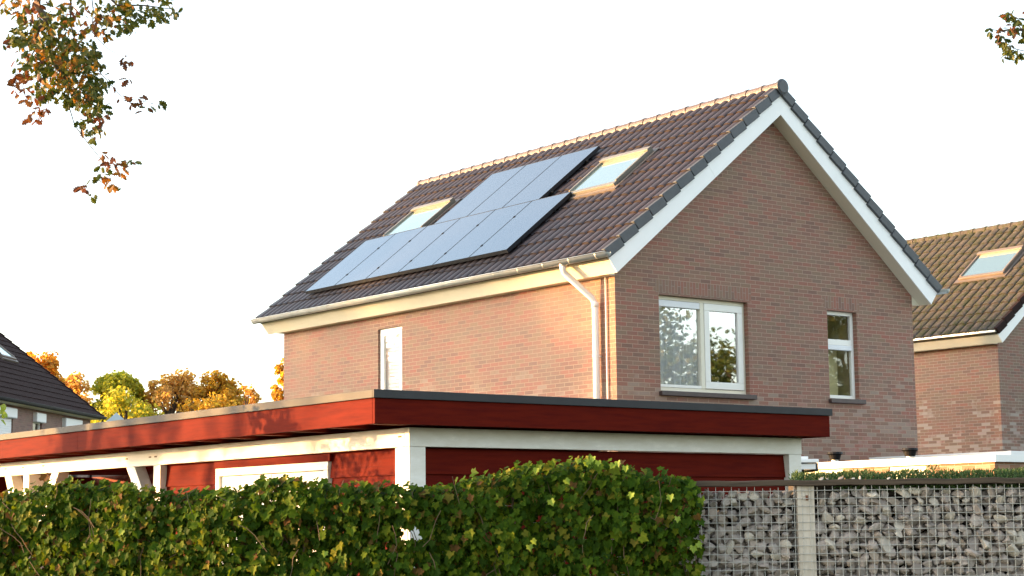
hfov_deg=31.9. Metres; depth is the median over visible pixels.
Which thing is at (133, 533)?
ivy hedge
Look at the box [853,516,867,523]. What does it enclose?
stone
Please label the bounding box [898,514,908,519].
stone
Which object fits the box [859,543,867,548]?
stone
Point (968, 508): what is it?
stone
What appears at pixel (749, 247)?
brick house
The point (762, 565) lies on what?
stone
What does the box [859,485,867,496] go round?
stone
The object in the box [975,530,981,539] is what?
stone
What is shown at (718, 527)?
stone
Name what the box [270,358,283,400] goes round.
tree
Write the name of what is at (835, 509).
stone
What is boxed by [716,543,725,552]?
stone
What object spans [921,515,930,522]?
stone
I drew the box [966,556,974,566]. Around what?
stone
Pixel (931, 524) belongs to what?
stone
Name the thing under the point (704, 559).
stone
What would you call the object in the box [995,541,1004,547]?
stone
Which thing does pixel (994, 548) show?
stone
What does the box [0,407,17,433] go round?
window
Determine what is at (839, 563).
stone
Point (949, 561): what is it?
stone
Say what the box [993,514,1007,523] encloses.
stone
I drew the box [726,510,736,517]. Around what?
stone
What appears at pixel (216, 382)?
tree
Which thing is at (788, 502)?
stone
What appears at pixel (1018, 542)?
stone
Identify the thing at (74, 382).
tree
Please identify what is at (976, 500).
stone
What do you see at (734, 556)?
stone
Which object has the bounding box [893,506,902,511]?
stone
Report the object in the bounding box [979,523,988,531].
stone
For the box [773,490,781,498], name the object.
stone
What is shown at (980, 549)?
stone
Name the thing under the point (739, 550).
stone
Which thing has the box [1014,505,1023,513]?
stone
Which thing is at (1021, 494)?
stone
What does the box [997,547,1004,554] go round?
stone
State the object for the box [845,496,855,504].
stone
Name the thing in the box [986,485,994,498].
stone
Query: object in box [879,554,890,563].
stone
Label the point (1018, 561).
stone
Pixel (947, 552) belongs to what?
stone
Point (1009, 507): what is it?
stone
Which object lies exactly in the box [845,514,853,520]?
stone
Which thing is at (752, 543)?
stone
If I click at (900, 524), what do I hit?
stone
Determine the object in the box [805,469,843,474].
door
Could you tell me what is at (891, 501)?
stone
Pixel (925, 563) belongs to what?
stone
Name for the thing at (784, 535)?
stone
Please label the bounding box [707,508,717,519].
stone
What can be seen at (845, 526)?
stone
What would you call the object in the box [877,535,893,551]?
stone
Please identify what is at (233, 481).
door
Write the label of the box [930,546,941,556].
stone
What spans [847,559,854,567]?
stone
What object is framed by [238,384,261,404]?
tree
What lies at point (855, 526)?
stone
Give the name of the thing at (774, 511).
stone
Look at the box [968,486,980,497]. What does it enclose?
stone
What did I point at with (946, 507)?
stone
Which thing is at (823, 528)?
stone
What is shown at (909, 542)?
stone
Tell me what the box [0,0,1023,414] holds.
sky
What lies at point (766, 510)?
stone
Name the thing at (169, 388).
tree
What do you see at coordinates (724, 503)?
stone
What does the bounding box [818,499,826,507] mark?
stone
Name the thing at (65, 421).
window
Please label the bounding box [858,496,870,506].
stone
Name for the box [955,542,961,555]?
stone
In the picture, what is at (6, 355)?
roof window
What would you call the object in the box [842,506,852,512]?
stone
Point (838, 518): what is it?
stone
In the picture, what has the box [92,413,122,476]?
outbuilding
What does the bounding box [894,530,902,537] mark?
stone
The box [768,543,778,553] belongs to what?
stone
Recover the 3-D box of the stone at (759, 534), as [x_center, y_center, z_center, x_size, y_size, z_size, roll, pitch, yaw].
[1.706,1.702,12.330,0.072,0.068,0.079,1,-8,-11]
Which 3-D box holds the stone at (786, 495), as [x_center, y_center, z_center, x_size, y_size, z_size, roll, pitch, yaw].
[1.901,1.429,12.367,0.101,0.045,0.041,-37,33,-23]
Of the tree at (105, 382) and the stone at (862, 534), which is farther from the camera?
the tree at (105, 382)
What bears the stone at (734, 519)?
on the stone at (738, 526)
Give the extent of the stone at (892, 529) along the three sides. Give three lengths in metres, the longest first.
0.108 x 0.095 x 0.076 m
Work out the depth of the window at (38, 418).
61.85 m
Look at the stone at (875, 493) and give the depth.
12.31 m
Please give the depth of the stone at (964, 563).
12.26 m
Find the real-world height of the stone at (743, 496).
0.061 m
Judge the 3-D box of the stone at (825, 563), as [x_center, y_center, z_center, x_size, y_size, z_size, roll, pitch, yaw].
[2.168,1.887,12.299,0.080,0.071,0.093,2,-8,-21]
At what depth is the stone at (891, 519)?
12.32 m
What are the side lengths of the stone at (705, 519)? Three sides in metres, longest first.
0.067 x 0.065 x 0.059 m
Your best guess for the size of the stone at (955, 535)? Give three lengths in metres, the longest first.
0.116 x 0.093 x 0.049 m
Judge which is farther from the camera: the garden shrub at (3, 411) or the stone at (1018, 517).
the garden shrub at (3, 411)
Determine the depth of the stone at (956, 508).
12.33 m
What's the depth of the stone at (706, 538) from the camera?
12.30 m
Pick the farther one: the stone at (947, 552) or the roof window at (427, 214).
the roof window at (427, 214)
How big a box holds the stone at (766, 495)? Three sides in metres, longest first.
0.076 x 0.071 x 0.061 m
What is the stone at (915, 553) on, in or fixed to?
on the stone at (917, 559)
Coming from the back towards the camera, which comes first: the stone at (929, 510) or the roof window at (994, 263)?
the roof window at (994, 263)
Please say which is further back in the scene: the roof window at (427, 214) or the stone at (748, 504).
the roof window at (427, 214)
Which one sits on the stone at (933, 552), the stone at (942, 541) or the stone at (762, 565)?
the stone at (942, 541)
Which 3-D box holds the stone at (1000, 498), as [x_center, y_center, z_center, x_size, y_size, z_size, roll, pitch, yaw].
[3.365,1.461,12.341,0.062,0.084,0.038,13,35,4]
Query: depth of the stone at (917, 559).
12.27 m
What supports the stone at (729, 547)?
on the stone at (728, 558)
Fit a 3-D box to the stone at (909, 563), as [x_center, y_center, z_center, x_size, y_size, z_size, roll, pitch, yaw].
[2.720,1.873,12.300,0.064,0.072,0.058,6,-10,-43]
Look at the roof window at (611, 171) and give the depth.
33.42 m
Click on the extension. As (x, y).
(960, 454)
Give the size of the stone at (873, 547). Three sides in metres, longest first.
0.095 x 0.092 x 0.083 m
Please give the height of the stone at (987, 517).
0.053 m
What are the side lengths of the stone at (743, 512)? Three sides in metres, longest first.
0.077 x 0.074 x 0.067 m
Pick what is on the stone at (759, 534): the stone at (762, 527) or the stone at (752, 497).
the stone at (762, 527)
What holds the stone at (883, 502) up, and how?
on the stone at (886, 511)
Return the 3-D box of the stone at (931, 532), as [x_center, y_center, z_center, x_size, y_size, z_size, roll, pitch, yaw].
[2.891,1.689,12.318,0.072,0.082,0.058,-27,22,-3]
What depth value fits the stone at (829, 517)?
12.32 m
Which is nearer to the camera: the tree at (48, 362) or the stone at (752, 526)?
the stone at (752, 526)
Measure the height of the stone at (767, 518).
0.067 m
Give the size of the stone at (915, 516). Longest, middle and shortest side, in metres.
0.127 x 0.102 x 0.054 m
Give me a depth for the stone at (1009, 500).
12.33 m
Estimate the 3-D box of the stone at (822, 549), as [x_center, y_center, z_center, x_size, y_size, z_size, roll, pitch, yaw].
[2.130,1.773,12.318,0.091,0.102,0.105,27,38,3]
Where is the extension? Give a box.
[869,451,1023,459]
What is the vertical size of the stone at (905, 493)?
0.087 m
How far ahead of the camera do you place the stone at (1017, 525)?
12.31 m
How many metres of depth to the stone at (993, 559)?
12.28 m
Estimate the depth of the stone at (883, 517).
12.32 m
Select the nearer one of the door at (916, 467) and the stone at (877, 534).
the stone at (877, 534)
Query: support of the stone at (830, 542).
on the stone at (836, 550)
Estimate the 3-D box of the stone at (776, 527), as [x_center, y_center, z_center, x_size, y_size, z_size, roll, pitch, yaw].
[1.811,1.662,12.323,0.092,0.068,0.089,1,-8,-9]
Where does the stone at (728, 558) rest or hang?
on the stone at (729, 565)
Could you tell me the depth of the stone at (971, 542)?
12.29 m
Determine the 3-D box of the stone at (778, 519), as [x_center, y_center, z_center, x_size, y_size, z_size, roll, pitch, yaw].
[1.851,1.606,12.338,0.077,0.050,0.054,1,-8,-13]
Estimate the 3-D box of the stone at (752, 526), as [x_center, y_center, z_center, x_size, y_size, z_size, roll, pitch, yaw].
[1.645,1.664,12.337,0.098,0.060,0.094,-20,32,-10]
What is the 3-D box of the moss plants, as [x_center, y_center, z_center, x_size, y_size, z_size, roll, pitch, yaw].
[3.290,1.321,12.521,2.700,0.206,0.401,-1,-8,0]
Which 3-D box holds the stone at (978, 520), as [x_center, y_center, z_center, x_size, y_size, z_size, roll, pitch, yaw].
[3.207,1.596,12.326,0.104,0.128,0.055,30,-39,18]
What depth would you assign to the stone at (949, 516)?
12.31 m
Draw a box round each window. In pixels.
[0,345,18,362]
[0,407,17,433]
[33,412,45,429]
[62,418,82,476]
[380,326,401,389]
[383,197,460,235]
[566,146,659,200]
[655,279,756,399]
[824,296,865,403]
[954,245,1023,283]
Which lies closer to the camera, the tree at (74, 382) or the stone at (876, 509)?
the stone at (876, 509)
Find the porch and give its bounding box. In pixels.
[801,456,818,472]
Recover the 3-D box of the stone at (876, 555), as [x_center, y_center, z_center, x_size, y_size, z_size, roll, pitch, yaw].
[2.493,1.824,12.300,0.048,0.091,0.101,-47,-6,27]
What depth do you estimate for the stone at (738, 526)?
12.31 m
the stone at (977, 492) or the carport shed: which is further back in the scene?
the carport shed
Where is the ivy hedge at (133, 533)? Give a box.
[0,454,708,575]
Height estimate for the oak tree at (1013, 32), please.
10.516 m
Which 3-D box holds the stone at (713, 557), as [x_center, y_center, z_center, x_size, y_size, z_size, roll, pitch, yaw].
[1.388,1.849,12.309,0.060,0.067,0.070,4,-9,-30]
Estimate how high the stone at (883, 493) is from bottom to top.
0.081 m
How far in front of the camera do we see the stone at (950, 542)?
12.29 m
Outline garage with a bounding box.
[805,448,1023,478]
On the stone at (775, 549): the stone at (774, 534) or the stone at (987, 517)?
the stone at (774, 534)
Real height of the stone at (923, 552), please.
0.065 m
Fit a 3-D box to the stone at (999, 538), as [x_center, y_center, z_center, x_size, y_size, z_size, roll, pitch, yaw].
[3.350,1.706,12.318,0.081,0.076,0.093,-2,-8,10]
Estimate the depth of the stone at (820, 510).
12.34 m
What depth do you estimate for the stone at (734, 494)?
12.34 m
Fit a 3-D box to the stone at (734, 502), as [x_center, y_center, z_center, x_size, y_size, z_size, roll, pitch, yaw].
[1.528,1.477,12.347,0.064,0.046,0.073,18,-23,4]
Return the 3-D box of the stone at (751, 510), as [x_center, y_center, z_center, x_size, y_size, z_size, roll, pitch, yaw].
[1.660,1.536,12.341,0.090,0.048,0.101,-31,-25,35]
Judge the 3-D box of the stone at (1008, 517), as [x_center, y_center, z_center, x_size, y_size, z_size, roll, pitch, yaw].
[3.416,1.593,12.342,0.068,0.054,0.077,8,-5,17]
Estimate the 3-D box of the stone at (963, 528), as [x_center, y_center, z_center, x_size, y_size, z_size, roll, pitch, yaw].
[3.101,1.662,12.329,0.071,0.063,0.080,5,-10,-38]
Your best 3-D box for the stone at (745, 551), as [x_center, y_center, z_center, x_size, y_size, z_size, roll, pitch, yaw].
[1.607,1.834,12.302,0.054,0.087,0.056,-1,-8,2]
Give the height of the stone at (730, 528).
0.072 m
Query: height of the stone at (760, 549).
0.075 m
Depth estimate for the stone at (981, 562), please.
12.28 m
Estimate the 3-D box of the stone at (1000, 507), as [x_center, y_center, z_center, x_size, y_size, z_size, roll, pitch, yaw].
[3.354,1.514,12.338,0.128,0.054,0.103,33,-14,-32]
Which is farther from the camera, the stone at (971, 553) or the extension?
the extension
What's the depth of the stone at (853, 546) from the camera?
12.29 m
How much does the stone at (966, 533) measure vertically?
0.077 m
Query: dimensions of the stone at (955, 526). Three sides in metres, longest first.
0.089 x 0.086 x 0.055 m
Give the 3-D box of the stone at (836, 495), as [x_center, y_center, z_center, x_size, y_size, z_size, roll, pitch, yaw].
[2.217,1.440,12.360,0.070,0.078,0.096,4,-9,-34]
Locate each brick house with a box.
[0,332,106,476]
[251,79,949,461]
[906,220,1023,454]
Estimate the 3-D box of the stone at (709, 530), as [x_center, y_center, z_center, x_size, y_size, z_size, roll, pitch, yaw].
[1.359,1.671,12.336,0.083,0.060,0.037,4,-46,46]
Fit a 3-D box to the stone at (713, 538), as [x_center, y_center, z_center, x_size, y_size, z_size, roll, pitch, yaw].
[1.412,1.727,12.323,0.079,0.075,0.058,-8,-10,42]
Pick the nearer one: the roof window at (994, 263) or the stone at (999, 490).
the stone at (999, 490)
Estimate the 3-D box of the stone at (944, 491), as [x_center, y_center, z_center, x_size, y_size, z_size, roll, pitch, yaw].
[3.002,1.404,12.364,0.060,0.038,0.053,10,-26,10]
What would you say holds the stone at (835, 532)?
on the stone at (830, 542)
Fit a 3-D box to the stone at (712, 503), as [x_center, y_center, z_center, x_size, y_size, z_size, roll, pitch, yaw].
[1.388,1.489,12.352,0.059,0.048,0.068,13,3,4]
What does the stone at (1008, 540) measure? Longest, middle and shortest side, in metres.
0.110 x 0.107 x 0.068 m
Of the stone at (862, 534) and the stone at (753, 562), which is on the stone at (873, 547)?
the stone at (862, 534)
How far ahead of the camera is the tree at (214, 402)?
84.00 m
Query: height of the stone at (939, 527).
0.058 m
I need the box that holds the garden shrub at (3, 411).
[0,404,7,424]
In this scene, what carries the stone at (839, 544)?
on the stone at (846, 553)
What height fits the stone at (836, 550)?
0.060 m
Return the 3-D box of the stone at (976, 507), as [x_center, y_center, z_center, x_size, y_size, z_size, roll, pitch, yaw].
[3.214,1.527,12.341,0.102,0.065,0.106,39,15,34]
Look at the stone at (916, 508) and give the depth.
12.34 m
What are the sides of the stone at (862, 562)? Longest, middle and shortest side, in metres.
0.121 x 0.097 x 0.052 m
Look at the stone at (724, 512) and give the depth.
12.32 m
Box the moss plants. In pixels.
[788,464,1023,491]
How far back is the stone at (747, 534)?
12.30 m
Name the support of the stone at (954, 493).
on the stone at (955, 500)
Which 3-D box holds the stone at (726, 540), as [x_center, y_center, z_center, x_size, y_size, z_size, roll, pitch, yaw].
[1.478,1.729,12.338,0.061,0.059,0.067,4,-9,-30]
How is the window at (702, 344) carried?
in the brick house at (749, 247)
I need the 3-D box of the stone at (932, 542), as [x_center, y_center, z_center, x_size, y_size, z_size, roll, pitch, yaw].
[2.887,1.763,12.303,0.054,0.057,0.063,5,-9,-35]
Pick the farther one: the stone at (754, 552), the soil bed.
the soil bed
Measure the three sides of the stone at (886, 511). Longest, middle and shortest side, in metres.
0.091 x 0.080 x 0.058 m
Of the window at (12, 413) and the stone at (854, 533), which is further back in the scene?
the window at (12, 413)
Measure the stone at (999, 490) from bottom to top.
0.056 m
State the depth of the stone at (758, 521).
12.31 m
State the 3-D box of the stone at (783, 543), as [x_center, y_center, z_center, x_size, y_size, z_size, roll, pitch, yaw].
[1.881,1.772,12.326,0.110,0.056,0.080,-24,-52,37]
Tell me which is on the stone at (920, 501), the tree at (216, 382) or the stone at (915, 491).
the stone at (915, 491)
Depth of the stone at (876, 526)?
12.29 m
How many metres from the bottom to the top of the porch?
2.335 m
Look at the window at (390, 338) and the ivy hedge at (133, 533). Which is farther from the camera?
the window at (390, 338)
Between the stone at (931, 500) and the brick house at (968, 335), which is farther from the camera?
the brick house at (968, 335)
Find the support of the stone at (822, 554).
on the stone at (825, 563)
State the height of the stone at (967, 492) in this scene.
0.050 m
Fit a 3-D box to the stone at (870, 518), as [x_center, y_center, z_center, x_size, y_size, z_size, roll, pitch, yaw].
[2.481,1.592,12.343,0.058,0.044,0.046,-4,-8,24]
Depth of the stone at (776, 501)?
12.33 m
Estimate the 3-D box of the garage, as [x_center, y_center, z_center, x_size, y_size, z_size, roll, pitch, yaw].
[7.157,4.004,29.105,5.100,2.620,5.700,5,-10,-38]
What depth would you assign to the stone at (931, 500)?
12.34 m
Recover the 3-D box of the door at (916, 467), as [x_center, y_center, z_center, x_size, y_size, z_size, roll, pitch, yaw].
[5.950,3.835,26.648,0.025,2.340,0.700,5,-10,-38]
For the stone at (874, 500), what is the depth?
12.32 m
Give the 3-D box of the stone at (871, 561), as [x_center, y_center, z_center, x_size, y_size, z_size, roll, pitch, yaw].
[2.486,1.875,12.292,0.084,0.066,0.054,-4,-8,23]
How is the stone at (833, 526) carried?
on the stone at (835, 532)
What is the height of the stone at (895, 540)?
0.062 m
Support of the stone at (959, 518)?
on the stone at (955, 526)
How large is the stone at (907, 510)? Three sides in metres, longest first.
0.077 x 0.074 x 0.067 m
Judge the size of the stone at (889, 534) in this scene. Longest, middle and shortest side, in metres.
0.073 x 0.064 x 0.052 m
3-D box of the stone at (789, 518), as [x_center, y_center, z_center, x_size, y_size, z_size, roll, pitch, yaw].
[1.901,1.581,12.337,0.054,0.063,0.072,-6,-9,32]
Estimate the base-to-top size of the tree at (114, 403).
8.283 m
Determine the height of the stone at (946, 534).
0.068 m
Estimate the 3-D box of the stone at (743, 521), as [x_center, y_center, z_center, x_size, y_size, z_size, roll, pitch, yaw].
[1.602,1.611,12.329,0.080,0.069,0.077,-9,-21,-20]
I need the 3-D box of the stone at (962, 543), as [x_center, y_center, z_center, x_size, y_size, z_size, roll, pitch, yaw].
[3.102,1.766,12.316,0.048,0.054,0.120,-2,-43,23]
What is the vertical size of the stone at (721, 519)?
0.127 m
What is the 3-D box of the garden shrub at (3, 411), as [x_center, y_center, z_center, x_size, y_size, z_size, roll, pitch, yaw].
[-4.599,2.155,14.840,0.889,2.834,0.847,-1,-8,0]
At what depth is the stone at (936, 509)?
12.33 m
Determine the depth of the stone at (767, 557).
12.29 m
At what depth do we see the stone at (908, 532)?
12.29 m
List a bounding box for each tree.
[0,0,182,203]
[26,349,65,383]
[64,371,93,404]
[89,370,146,421]
[90,385,163,422]
[143,367,201,414]
[176,391,240,411]
[190,370,246,410]
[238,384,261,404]
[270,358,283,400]
[985,10,1023,64]
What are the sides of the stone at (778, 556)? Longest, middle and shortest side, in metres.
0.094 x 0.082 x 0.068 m
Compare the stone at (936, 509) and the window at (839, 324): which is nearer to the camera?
the stone at (936, 509)
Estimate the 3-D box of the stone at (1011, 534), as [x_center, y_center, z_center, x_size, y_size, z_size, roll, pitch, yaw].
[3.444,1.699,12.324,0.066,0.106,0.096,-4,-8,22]
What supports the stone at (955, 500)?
on the stone at (956, 508)
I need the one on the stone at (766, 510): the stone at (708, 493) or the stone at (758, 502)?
the stone at (758, 502)
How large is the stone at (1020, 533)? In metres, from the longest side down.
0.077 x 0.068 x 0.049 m
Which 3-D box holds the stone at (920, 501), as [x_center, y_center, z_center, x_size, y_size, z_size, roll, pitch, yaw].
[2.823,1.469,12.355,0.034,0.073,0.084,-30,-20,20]
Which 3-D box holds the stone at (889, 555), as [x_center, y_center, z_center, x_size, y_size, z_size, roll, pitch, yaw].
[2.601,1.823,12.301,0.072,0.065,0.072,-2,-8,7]
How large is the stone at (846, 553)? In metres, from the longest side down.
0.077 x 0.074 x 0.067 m
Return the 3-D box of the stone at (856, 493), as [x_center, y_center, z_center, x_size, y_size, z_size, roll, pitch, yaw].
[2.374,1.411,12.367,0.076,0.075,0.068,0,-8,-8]
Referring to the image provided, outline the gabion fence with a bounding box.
[686,477,1023,575]
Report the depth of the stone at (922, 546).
12.29 m
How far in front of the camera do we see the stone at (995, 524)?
12.31 m
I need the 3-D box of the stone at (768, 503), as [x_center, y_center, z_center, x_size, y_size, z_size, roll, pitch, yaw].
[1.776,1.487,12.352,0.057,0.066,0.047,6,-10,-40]
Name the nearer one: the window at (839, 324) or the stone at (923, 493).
the stone at (923, 493)
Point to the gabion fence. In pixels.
(803, 509)
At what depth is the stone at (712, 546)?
12.28 m
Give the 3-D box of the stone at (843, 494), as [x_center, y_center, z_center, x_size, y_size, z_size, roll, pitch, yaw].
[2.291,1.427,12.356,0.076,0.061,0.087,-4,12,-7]
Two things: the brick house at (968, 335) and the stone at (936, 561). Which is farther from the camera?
the brick house at (968, 335)
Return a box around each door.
[222,471,322,565]
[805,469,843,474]
[890,466,925,475]
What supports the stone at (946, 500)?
on the stone at (946, 507)
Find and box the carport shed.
[0,389,832,575]
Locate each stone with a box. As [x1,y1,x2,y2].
[698,533,708,544]
[698,557,708,565]
[702,516,709,524]
[704,490,712,496]
[705,526,714,533]
[705,542,714,551]
[706,560,716,567]
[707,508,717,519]
[708,552,716,560]
[709,500,716,506]
[711,535,720,543]
[714,523,725,537]
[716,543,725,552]
[716,552,732,561]
[717,512,727,526]
[718,492,724,498]
[719,509,727,514]
[721,497,730,506]
[721,535,729,542]
[725,526,736,534]
[725,540,735,553]
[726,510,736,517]
[726,559,740,567]
[727,492,736,497]
[728,533,743,543]
[730,498,736,505]
[730,514,737,521]
[730,551,737,558]
[734,544,743,553]
[735,556,748,568]
[736,522,742,531]
[737,493,747,500]
[739,507,749,516]
[739,517,750,526]
[742,549,748,558]
[744,501,751,507]
[744,523,755,534]
[744,532,754,540]
[747,541,757,550]
[748,507,757,513]
[748,558,757,566]
[749,492,759,500]
[750,550,763,557]
[754,515,761,525]
[754,531,765,539]
[755,498,762,505]
[755,542,766,552]
[756,524,768,529]
[757,559,768,569]
[758,505,770,513]
[759,490,769,498]
[761,515,770,524]
[761,552,769,559]
[766,499,773,507]
[768,524,781,533]
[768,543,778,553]
[769,508,781,515]
[769,532,777,537]
[770,551,781,559]
[770,560,777,565]
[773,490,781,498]
[773,498,783,503]
[775,517,784,524]
[778,539,791,548]
[779,548,789,559]
[779,558,789,565]
[781,532,788,539]
[782,490,792,498]
[782,499,793,505]
[782,513,791,521]
[815,521,827,534]
[816,540,827,552]
[816,550,827,555]
[817,506,826,515]
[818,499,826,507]
[820,558,834,565]
[821,511,832,523]
[824,538,835,549]
[828,524,840,530]
[829,491,839,501]
[829,530,839,540]
[830,548,838,555]
[831,507,838,517]
[835,515,844,522]
[835,540,846,547]
[836,557,844,565]
[837,531,853,542]
[837,548,848,556]
[839,491,849,498]
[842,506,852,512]
[842,524,848,531]
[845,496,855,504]
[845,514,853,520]
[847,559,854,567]
[849,542,857,550]
[850,487,861,497]
[850,530,857,542]
[851,551,860,556]
[853,507,859,512]
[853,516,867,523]
[853,524,860,532]
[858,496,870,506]
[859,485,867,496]
[859,506,871,515]
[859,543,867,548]
[859,551,868,567]
[860,531,870,536]
[866,539,878,550]
[867,490,878,496]
[867,516,875,521]
[868,522,884,531]
[868,558,879,564]
[869,551,879,559]
[870,498,879,503]
[871,504,880,514]
[874,531,882,539]
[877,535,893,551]
[878,514,886,519]
[879,496,890,510]
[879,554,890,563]
[881,488,888,499]
[881,506,890,516]
[882,524,895,532]
[883,531,893,538]
[886,498,899,504]
[886,516,894,522]
[886,548,895,557]
[891,537,898,545]
[891,559,903,564]
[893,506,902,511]
[894,521,903,530]
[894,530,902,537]
[895,486,909,497]
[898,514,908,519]
[899,548,910,557]
[903,540,913,547]
[903,556,912,565]
[904,505,913,515]
[904,524,912,534]
[905,513,921,525]
[906,529,916,539]
[908,488,921,494]
[910,550,917,556]
[911,556,920,563]
[913,506,922,512]
[915,524,922,530]
[915,540,927,548]
[917,496,923,505]
[917,547,928,556]
[920,487,931,498]
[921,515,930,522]
[922,560,931,566]
[925,505,933,514]
[925,522,936,529]
[928,529,937,537]
[929,497,938,506]
[929,513,940,523]
[929,540,936,548]
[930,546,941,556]
[932,557,940,564]
[933,507,940,514]
[936,523,947,531]
[937,539,947,546]
[938,531,948,538]
[939,494,949,503]
[939,556,957,564]
[942,488,950,493]
[942,550,950,554]
[944,502,952,511]
[944,511,954,519]
[946,539,958,548]
[947,522,958,531]
[948,531,958,539]
[951,490,963,498]
[952,497,958,503]
[954,505,962,511]
[954,516,964,522]
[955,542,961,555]
[955,556,967,566]
[957,525,966,532]
[959,538,965,549]
[962,489,969,495]
[962,497,969,502]
[962,529,971,540]
[962,548,980,558]
[963,506,972,511]
[966,537,979,550]
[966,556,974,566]
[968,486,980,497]
[970,514,984,526]
[971,498,979,502]
[971,503,983,514]
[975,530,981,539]
[977,556,987,564]
[978,547,985,555]
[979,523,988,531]
[979,538,991,550]
[981,530,994,537]
[984,513,992,520]
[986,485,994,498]
[987,545,997,555]
[987,556,996,562]
[991,503,1004,513]
[992,522,1000,530]
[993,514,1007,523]
[994,486,1003,492]
[994,530,1004,540]
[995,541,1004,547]
[996,495,1003,502]
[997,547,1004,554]
[1000,553,1008,563]
[1001,534,1010,547]
[1003,504,1013,510]
[1003,522,1014,530]
[1005,487,1016,496]
[1005,515,1011,522]
[1005,544,1019,556]
[1007,497,1017,504]
[1007,530,1016,540]
[1010,537,1023,545]
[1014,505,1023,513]
[1014,514,1022,521]
[1014,522,1023,530]
[1014,558,1021,565]
[1015,490,1023,496]
[1016,530,1023,536]
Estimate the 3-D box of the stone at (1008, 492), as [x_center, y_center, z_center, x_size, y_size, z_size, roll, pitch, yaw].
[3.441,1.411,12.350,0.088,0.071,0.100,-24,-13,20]
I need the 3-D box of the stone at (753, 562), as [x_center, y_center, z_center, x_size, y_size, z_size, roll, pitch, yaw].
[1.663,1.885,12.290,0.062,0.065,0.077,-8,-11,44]
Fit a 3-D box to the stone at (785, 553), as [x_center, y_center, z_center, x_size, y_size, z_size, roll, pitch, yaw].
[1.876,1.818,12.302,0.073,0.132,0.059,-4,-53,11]
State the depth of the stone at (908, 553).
12.27 m
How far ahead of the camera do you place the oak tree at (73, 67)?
11.17 m
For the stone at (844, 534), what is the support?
on the stone at (839, 544)
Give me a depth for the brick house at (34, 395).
63.77 m
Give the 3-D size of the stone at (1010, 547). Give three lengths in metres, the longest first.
0.122 x 0.106 x 0.049 m
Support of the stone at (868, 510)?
on the stone at (876, 509)
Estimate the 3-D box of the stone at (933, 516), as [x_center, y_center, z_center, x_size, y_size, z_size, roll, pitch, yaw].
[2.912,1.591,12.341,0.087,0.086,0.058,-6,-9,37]
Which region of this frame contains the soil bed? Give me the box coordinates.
[788,483,1023,495]
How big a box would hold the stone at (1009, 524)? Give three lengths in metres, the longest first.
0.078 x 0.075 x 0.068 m
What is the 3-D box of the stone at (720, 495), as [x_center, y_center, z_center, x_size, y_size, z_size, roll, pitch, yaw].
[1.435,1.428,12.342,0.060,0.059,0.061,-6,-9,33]

